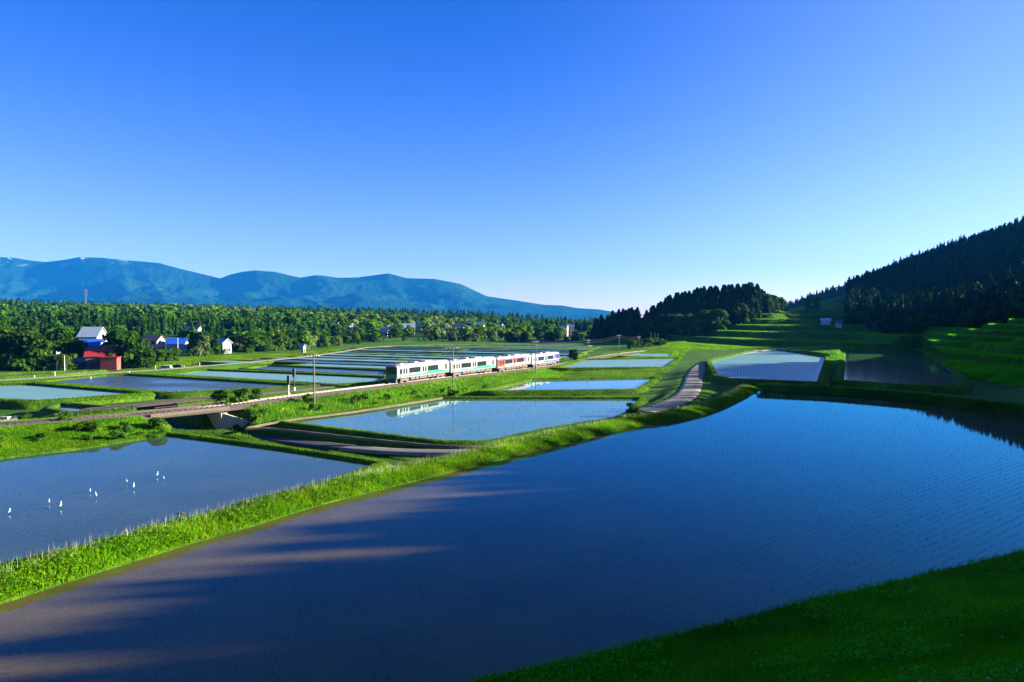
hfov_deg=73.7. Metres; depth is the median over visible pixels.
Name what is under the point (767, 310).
cedar tree
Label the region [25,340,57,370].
tree
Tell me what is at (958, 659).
grass
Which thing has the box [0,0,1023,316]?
sky
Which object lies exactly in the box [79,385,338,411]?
path
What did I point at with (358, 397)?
bush
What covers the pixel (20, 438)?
grass
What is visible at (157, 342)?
house
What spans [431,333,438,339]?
tree
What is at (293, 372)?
railway signal
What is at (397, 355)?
paddy water
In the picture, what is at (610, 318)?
cedar tree
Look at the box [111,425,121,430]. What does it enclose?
bush
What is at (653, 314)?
cedar tree
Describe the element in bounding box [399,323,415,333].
house
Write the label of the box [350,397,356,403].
bush
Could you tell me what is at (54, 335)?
tree
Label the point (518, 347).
field
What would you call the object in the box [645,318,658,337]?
tree
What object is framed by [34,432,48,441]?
bush
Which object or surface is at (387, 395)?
bush
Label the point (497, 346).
overhead wire
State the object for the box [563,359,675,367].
paddy water
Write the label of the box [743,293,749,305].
cedar tree
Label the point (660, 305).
cedar tree
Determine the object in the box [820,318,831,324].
shed
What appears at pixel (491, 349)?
paddy water
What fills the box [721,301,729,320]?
cedar tree
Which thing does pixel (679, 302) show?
cedar tree
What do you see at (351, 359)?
paddy water
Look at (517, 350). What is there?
paddy bank
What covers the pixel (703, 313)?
tree
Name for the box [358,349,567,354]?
paddy water
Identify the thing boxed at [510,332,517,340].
tree
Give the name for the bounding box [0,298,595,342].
forest
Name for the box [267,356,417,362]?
paddy bank
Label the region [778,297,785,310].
tree
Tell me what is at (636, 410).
bush
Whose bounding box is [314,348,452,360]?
overhead wire
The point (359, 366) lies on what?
paddy water
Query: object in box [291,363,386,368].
paddy bank
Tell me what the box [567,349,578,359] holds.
tree
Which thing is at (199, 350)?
tree
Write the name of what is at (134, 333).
tree
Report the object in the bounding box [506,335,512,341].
tree
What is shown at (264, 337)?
tree
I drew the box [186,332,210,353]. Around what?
tree
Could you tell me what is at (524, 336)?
tree
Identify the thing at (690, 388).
road
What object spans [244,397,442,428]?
dirt path
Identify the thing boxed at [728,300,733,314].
cedar tree
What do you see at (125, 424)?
bush
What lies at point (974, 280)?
forest
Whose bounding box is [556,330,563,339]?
tree
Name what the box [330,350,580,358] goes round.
paddy bank
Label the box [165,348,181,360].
tree
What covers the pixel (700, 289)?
cedar tree
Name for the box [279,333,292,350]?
tree
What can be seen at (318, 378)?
paddy water
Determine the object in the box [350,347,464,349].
paddy bank
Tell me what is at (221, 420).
railway bridge
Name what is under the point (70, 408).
paddy water
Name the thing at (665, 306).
cedar tree
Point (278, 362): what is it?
paddy bank
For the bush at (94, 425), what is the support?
on the ground at (662, 388)
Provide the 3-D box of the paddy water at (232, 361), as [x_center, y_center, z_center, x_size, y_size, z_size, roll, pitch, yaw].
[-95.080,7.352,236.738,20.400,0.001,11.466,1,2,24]
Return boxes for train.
[386,352,558,382]
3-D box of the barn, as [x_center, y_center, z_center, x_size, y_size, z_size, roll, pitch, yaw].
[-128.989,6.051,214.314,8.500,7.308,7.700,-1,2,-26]
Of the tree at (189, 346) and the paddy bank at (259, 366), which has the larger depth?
the tree at (189, 346)
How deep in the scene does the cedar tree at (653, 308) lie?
476.62 m
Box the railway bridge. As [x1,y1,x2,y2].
[136,401,249,429]
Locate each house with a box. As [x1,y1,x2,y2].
[76,327,106,341]
[79,339,103,348]
[142,335,165,351]
[164,338,188,352]
[183,326,201,330]
[218,338,232,352]
[379,328,388,335]
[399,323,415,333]
[415,323,422,332]
[453,324,464,335]
[560,324,568,335]
[568,324,574,335]
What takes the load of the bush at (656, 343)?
on the ground at (662, 388)
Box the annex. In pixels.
[97,345,117,351]
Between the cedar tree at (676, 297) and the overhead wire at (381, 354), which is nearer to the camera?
the overhead wire at (381, 354)
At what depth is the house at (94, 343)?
224.41 m
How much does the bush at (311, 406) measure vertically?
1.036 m
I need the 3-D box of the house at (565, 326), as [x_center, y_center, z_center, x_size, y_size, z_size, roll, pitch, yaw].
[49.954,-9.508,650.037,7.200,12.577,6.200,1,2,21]
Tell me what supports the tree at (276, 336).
on the ground at (662, 388)
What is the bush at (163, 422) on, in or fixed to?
on the ground at (662, 388)
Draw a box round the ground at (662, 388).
[0,294,1023,681]
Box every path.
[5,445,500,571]
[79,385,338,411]
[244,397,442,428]
[246,427,482,448]
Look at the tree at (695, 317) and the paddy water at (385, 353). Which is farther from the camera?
the tree at (695, 317)
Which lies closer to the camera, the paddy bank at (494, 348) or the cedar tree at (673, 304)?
the paddy bank at (494, 348)
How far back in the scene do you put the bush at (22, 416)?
95.09 m
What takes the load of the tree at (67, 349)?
on the ground at (662, 388)
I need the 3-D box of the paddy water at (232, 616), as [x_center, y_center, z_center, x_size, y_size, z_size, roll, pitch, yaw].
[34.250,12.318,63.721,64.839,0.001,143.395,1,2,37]
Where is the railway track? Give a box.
[0,350,647,428]
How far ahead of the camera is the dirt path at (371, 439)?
81.47 m
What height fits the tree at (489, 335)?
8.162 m
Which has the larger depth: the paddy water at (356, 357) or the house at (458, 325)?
the house at (458, 325)
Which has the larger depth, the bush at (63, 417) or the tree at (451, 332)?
the tree at (451, 332)
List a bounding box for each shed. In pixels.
[69,357,85,368]
[99,356,121,369]
[181,344,187,352]
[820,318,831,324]
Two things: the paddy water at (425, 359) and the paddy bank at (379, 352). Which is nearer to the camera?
the paddy water at (425, 359)
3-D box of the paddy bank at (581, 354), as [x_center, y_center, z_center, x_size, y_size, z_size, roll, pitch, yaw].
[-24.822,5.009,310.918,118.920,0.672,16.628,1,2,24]
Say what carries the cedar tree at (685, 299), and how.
on the ground at (662, 388)
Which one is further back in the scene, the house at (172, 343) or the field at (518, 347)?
the field at (518, 347)
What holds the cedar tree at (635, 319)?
on the ground at (662, 388)
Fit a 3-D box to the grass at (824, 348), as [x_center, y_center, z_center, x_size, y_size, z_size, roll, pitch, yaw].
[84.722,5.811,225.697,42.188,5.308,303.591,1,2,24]
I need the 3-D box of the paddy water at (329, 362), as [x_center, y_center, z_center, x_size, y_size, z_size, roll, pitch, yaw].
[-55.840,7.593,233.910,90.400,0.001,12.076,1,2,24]
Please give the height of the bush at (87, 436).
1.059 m
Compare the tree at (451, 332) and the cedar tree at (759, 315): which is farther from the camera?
the tree at (451, 332)
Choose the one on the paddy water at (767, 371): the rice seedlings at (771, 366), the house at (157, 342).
the rice seedlings at (771, 366)
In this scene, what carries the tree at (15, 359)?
on the ground at (662, 388)
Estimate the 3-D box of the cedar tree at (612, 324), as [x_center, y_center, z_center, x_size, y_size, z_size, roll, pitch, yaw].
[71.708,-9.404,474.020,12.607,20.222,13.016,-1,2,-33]
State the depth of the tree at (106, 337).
219.36 m
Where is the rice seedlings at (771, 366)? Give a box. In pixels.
[718,351,819,380]
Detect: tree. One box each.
[0,326,42,337]
[0,331,41,370]
[0,334,29,369]
[12,335,55,370]
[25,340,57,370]
[39,328,73,363]
[54,353,79,370]
[57,340,75,354]
[65,339,87,356]
[98,330,120,353]
[106,329,140,368]
[118,330,151,365]
[124,338,155,367]
[155,349,168,361]
[163,350,175,360]
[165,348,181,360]
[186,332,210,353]
[186,349,193,355]
[187,331,214,354]
[192,335,210,355]
[209,333,221,353]
[229,332,246,347]
[230,335,243,349]
[232,335,247,351]
[240,331,264,352]
[254,334,267,351]
[259,335,272,351]
[262,338,273,351]
[266,331,285,350]
[273,338,285,350]
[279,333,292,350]
[285,329,303,347]
[286,336,300,349]
[297,332,312,348]
[303,330,318,348]
[315,335,323,346]
[320,337,330,346]
[330,335,341,345]
[349,332,360,341]
[365,333,372,341]
[369,334,378,341]
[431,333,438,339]
[447,331,456,339]
[448,334,455,340]
[462,334,470,340]
[472,333,479,341]
[486,331,495,340]
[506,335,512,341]
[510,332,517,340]
[519,332,528,341]
[535,332,542,339]
[543,333,551,340]
[549,333,558,340]
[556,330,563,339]
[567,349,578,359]
[572,332,580,340]
[590,318,600,340]
[598,317,609,339]
[606,310,614,330]
[608,313,616,338]
[609,309,623,338]
[619,308,636,338]
[630,310,640,338]
[635,307,641,324]
[636,318,655,337]
[643,310,649,318]
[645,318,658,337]
[647,319,664,338]
[649,305,656,316]
[650,310,656,319]
[654,322,674,340]
[656,301,663,311]
[656,314,677,333]
[662,301,668,312]
[663,296,671,307]
[670,314,686,335]
[671,299,676,309]
[672,292,678,301]
[673,303,680,313]
[674,313,693,334]
[677,298,682,307]
[680,307,685,316]
[682,295,689,305]
[685,313,703,335]
[687,293,695,304]
[692,315,713,331]
[696,287,708,297]
[697,309,721,330]
[698,292,703,305]
[705,309,728,330]
[707,286,713,299]
[707,302,712,310]
[713,285,718,295]
[713,315,730,325]
[719,284,725,293]
[719,291,724,303]
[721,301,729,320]
[723,289,732,300]
[726,284,733,296]
[727,303,749,323]
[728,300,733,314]
[732,283,740,294]
[733,288,744,298]
[733,308,749,323]
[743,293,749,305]
[746,282,757,294]
[747,308,755,320]
[748,298,757,317]
[750,287,764,302]
[754,300,763,318]
[755,283,761,293]
[757,293,763,300]
[759,300,765,313]
[761,293,771,299]
[762,299,774,312]
[764,302,771,313]
[771,294,779,304]
[774,301,780,313]
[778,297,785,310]
[781,301,788,310]
[804,298,812,308]
[812,295,821,308]
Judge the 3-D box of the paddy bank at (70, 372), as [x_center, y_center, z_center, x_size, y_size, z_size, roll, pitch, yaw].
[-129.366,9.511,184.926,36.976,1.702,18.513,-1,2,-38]
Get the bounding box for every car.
[156,365,172,368]
[172,364,183,367]
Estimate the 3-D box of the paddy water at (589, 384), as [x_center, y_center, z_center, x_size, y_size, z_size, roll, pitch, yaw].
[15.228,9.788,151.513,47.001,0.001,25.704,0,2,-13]
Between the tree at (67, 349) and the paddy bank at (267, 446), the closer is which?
the paddy bank at (267, 446)
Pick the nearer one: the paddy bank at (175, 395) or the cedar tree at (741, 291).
the paddy bank at (175, 395)
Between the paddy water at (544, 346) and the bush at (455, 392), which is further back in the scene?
the paddy water at (544, 346)
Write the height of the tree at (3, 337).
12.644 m
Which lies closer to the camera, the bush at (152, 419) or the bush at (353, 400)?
the bush at (152, 419)
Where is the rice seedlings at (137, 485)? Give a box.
[0,438,345,556]
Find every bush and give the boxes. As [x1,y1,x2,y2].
[17,412,37,419]
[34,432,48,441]
[58,414,73,420]
[72,421,92,431]
[81,434,93,440]
[84,422,101,432]
[109,430,128,439]
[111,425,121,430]
[119,421,130,429]
[122,428,134,433]
[148,417,161,428]
[152,419,167,429]
[210,389,234,404]
[228,388,251,402]
[232,424,241,430]
[246,412,257,420]
[248,388,261,399]
[302,393,315,401]
[308,404,316,409]
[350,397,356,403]
[353,394,360,401]
[360,393,368,398]
[383,394,391,398]
[447,389,459,396]
[625,402,635,411]
[626,340,635,348]
[627,407,643,415]
[636,342,642,347]
[642,338,653,346]
[651,337,662,345]
[657,338,667,344]
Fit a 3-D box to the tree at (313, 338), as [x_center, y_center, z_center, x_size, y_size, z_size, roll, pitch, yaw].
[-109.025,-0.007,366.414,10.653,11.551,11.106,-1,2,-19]
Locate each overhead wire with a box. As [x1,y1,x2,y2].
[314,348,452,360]
[453,342,535,351]
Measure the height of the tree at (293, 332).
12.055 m
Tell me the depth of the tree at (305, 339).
356.63 m
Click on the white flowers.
(895, 657)
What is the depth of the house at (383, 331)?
502.81 m
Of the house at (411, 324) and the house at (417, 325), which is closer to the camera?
the house at (411, 324)
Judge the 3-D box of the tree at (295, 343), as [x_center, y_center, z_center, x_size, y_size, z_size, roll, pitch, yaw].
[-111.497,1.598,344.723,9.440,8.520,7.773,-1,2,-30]
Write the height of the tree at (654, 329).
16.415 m
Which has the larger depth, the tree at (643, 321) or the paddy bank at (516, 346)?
the tree at (643, 321)
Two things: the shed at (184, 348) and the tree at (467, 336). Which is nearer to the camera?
the shed at (184, 348)
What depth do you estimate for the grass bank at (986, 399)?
120.55 m
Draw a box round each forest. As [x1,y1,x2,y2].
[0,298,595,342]
[785,222,1018,308]
[843,216,1023,333]
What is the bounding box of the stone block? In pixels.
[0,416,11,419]
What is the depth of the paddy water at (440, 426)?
101.90 m
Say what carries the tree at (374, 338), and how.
on the ground at (662, 388)
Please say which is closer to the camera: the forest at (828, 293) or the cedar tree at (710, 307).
the cedar tree at (710, 307)
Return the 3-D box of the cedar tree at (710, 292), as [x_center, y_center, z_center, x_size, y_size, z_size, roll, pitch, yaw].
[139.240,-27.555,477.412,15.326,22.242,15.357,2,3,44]
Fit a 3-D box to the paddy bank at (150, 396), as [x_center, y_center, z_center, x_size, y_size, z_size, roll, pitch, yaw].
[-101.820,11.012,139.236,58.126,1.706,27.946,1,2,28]
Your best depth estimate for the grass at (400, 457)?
89.22 m
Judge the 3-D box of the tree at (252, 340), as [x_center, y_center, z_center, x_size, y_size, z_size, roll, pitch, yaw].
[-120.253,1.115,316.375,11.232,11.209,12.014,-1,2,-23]
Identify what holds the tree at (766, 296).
on the ground at (662, 388)
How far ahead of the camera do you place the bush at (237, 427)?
99.39 m
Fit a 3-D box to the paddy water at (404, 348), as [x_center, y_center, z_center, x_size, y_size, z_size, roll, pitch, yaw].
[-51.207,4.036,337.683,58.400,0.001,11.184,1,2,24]
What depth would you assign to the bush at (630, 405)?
103.45 m
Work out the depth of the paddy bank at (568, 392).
137.40 m
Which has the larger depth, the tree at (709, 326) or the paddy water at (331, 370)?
the tree at (709, 326)
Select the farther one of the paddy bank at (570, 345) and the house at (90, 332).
the paddy bank at (570, 345)
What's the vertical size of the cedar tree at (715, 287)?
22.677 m
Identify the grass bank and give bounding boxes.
[0,386,756,604]
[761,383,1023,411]
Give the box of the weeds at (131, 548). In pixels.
[0,384,754,598]
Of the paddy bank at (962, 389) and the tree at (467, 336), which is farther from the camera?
the tree at (467, 336)
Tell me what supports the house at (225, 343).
on the ground at (662, 388)
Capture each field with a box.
[411,346,591,349]
[441,345,590,348]
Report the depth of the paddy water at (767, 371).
196.85 m
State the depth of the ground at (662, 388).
192.98 m
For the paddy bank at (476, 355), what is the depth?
280.11 m
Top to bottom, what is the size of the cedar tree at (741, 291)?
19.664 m
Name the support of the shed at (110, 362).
on the ground at (662, 388)
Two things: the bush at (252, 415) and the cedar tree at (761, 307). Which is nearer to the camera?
the bush at (252, 415)
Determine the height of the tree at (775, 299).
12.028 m
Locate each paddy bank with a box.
[0,369,108,378]
[0,383,156,408]
[0,432,392,567]
[34,402,110,417]
[41,373,320,398]
[160,369,386,386]
[198,359,274,364]
[239,365,385,375]
[240,358,403,364]
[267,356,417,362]
[269,396,647,451]
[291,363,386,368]
[304,353,478,358]
[321,351,434,354]
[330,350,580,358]
[341,348,587,355]
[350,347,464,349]
[390,346,592,351]
[406,346,595,349]
[435,354,561,358]
[436,345,594,348]
[458,349,586,352]
[474,376,661,396]
[476,345,600,347]
[531,344,591,346]
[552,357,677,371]
[616,353,657,357]
[704,349,831,386]
[830,348,972,394]
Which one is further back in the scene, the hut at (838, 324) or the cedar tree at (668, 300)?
the cedar tree at (668, 300)
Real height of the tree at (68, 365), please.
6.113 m
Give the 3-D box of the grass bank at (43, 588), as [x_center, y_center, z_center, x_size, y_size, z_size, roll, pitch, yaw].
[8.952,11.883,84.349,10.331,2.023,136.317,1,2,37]
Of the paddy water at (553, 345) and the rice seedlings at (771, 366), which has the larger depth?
the paddy water at (553, 345)
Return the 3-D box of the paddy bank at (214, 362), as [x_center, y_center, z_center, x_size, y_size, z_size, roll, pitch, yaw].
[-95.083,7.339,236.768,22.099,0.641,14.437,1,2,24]
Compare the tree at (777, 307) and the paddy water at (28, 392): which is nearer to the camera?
the paddy water at (28, 392)
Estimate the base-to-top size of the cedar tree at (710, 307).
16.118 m
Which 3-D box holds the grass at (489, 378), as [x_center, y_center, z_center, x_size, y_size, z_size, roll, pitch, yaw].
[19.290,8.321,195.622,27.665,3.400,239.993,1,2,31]
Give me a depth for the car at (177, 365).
211.76 m
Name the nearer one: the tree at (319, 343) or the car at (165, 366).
the car at (165, 366)
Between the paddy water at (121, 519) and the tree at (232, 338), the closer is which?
the paddy water at (121, 519)
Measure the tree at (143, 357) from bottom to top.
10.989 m
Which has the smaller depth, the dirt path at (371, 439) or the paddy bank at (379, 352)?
the dirt path at (371, 439)
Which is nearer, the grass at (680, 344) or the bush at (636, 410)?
the bush at (636, 410)
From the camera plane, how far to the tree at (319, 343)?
383.00 m
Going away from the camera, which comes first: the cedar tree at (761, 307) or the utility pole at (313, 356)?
the utility pole at (313, 356)
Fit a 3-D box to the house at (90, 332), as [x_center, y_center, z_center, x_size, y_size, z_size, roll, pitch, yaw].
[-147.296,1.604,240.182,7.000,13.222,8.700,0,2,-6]
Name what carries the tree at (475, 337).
on the ground at (662, 388)
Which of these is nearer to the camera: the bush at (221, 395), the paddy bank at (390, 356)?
the bush at (221, 395)
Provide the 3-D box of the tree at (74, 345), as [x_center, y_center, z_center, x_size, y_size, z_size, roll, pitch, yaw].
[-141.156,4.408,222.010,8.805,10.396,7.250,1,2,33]
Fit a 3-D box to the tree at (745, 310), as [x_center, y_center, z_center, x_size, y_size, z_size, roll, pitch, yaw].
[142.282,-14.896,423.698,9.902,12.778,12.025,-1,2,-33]
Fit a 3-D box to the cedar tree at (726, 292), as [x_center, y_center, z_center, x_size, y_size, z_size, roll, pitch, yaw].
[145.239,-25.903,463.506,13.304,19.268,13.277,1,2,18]
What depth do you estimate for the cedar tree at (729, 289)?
475.55 m
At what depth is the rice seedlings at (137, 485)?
62.55 m
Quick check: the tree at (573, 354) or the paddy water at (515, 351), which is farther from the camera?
the paddy water at (515, 351)
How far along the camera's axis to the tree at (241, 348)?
312.36 m
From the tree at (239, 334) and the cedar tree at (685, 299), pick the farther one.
the cedar tree at (685, 299)
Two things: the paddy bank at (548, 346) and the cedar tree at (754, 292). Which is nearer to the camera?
the paddy bank at (548, 346)
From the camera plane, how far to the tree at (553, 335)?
490.08 m
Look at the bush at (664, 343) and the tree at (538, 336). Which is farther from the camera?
the tree at (538, 336)
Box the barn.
[83,348,116,369]
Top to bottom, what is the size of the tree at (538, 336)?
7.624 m
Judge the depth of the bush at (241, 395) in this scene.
107.67 m
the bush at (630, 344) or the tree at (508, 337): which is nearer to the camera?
the bush at (630, 344)
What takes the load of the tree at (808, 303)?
on the ground at (662, 388)
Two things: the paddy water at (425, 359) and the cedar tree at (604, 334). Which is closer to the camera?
the paddy water at (425, 359)
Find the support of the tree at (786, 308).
on the ground at (662, 388)
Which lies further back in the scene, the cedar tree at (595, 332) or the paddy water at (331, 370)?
the cedar tree at (595, 332)
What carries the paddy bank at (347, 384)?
on the ground at (662, 388)
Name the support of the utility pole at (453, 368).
on the ground at (662, 388)
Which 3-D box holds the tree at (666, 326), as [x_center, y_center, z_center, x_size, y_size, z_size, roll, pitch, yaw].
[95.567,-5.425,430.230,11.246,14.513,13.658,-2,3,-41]
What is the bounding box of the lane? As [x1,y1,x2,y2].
[166,420,353,450]
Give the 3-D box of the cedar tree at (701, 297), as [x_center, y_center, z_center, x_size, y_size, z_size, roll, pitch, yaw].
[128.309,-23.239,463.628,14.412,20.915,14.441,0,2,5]
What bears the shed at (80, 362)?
on the ground at (662, 388)
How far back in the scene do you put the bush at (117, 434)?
82.71 m
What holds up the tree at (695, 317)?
on the ground at (662, 388)
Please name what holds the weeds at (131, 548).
on the grass bank at (43, 588)
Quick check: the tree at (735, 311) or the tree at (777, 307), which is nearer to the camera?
the tree at (735, 311)
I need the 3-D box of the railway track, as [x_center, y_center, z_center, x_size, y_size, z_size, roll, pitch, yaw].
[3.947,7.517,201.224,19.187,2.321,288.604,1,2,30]
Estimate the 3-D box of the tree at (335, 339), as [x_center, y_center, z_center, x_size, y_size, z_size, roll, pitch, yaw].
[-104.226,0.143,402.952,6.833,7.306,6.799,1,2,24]
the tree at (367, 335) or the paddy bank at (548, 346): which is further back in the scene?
the tree at (367, 335)
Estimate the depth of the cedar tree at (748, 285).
476.06 m
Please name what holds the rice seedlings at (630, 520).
on the paddy water at (232, 616)
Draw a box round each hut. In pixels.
[299,344,306,352]
[834,321,842,327]
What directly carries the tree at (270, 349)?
on the ground at (662, 388)
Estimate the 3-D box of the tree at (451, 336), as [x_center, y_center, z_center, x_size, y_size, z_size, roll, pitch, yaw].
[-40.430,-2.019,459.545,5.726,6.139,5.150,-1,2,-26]
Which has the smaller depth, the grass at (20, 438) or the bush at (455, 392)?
the grass at (20, 438)
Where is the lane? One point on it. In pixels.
(322, 445)
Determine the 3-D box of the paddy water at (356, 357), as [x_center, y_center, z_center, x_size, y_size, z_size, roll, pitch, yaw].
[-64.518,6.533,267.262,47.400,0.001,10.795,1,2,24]
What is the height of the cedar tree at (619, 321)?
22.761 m
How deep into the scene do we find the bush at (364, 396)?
121.50 m
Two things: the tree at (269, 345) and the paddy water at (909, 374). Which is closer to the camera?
the paddy water at (909, 374)
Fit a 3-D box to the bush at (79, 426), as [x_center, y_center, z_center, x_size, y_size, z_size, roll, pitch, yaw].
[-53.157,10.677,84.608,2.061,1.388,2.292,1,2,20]
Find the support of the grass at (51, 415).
on the ground at (662, 388)
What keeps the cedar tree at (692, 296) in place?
on the ground at (662, 388)
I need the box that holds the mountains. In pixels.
[0,257,642,319]
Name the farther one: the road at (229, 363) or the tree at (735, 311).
the tree at (735, 311)
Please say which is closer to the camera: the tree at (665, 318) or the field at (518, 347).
the field at (518, 347)
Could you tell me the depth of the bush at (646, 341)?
343.91 m
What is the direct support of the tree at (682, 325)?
on the ground at (662, 388)
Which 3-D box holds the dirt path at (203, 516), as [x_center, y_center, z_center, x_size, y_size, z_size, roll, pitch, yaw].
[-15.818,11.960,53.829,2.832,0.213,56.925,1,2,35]
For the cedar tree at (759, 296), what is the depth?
462.26 m
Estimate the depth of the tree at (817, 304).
517.72 m
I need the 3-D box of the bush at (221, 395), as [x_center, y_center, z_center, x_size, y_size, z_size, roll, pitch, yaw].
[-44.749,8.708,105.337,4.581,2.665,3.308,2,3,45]
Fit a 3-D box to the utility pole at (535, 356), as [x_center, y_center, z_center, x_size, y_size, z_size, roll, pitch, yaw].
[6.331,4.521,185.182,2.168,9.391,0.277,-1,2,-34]
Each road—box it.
[0,343,595,380]
[337,445,466,455]
[639,346,824,411]
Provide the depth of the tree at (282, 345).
336.14 m
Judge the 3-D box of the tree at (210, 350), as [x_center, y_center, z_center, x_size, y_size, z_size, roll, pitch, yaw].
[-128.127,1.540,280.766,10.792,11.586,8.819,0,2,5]
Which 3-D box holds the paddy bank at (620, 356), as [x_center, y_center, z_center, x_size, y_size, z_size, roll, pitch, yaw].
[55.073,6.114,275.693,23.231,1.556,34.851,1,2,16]
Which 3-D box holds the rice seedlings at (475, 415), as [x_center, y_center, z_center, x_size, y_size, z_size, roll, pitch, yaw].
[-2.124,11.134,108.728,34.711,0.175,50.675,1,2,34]
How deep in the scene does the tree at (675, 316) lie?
426.42 m
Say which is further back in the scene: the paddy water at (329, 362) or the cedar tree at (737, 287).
the cedar tree at (737, 287)
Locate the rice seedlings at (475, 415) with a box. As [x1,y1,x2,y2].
[301,400,626,439]
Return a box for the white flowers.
[511,573,1017,681]
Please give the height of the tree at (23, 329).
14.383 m
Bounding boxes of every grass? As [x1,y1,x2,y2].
[0,408,171,453]
[2,384,341,419]
[116,349,342,371]
[170,423,440,461]
[225,350,678,436]
[452,548,1023,681]
[639,340,842,414]
[654,306,865,350]
[820,318,1023,388]
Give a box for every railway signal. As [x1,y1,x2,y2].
[287,376,289,394]
[292,368,294,389]
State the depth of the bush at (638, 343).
329.09 m
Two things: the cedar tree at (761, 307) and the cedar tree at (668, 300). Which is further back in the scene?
the cedar tree at (668, 300)
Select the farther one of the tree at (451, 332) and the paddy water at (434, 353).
the tree at (451, 332)
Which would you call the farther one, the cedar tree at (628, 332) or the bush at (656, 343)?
the cedar tree at (628, 332)
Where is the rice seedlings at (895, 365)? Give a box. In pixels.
[849,349,948,384]
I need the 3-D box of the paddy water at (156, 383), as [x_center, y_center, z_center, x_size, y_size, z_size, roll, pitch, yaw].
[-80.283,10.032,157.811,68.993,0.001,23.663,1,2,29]
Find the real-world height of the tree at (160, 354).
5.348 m
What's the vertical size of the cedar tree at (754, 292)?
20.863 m
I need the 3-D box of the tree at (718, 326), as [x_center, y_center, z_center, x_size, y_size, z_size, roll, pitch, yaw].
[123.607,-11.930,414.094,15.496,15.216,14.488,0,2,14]
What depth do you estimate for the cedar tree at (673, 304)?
462.24 m
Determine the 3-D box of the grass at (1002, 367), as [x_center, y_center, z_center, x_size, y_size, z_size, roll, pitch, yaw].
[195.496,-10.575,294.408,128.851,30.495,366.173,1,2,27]
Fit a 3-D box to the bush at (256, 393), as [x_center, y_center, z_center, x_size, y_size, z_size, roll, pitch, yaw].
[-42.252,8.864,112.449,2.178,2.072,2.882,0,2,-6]
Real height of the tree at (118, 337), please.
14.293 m
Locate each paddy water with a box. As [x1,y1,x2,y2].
[0,372,67,375]
[0,385,123,399]
[0,390,1023,681]
[0,436,370,562]
[54,376,287,390]
[59,406,84,410]
[177,371,382,383]
[215,361,254,362]
[253,366,383,374]
[255,359,392,364]
[281,357,407,361]
[289,399,637,439]
[303,364,385,367]
[319,356,396,358]
[327,354,468,357]
[340,352,426,354]
[347,351,566,356]
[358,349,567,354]
[378,348,451,349]
[393,347,581,351]
[408,358,447,359]
[440,355,484,356]
[464,350,579,352]
[485,345,593,347]
[496,378,651,389]
[538,345,569,345]
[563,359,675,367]
[628,353,671,355]
[712,350,824,380]
[844,349,957,384]
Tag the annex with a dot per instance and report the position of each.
(103, 347)
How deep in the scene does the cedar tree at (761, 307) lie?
450.27 m
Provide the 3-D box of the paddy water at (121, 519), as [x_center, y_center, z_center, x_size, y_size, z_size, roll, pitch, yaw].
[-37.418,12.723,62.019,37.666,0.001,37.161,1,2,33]
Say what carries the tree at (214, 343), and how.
on the ground at (662, 388)
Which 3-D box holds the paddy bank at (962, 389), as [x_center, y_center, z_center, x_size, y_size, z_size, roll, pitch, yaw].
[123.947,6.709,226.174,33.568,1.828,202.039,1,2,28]
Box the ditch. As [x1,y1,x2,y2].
[916,349,952,373]
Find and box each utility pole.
[307,354,318,403]
[445,347,458,389]
[532,340,538,373]
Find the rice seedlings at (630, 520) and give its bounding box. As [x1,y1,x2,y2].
[0,392,1023,681]
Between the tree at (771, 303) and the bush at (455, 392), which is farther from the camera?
the tree at (771, 303)
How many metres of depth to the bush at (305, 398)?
113.15 m
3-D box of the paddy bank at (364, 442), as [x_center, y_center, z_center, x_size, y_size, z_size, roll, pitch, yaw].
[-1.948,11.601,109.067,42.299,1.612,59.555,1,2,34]
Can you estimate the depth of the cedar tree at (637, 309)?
482.71 m
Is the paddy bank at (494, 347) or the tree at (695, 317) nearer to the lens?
the paddy bank at (494, 347)
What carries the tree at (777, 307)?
on the ground at (662, 388)

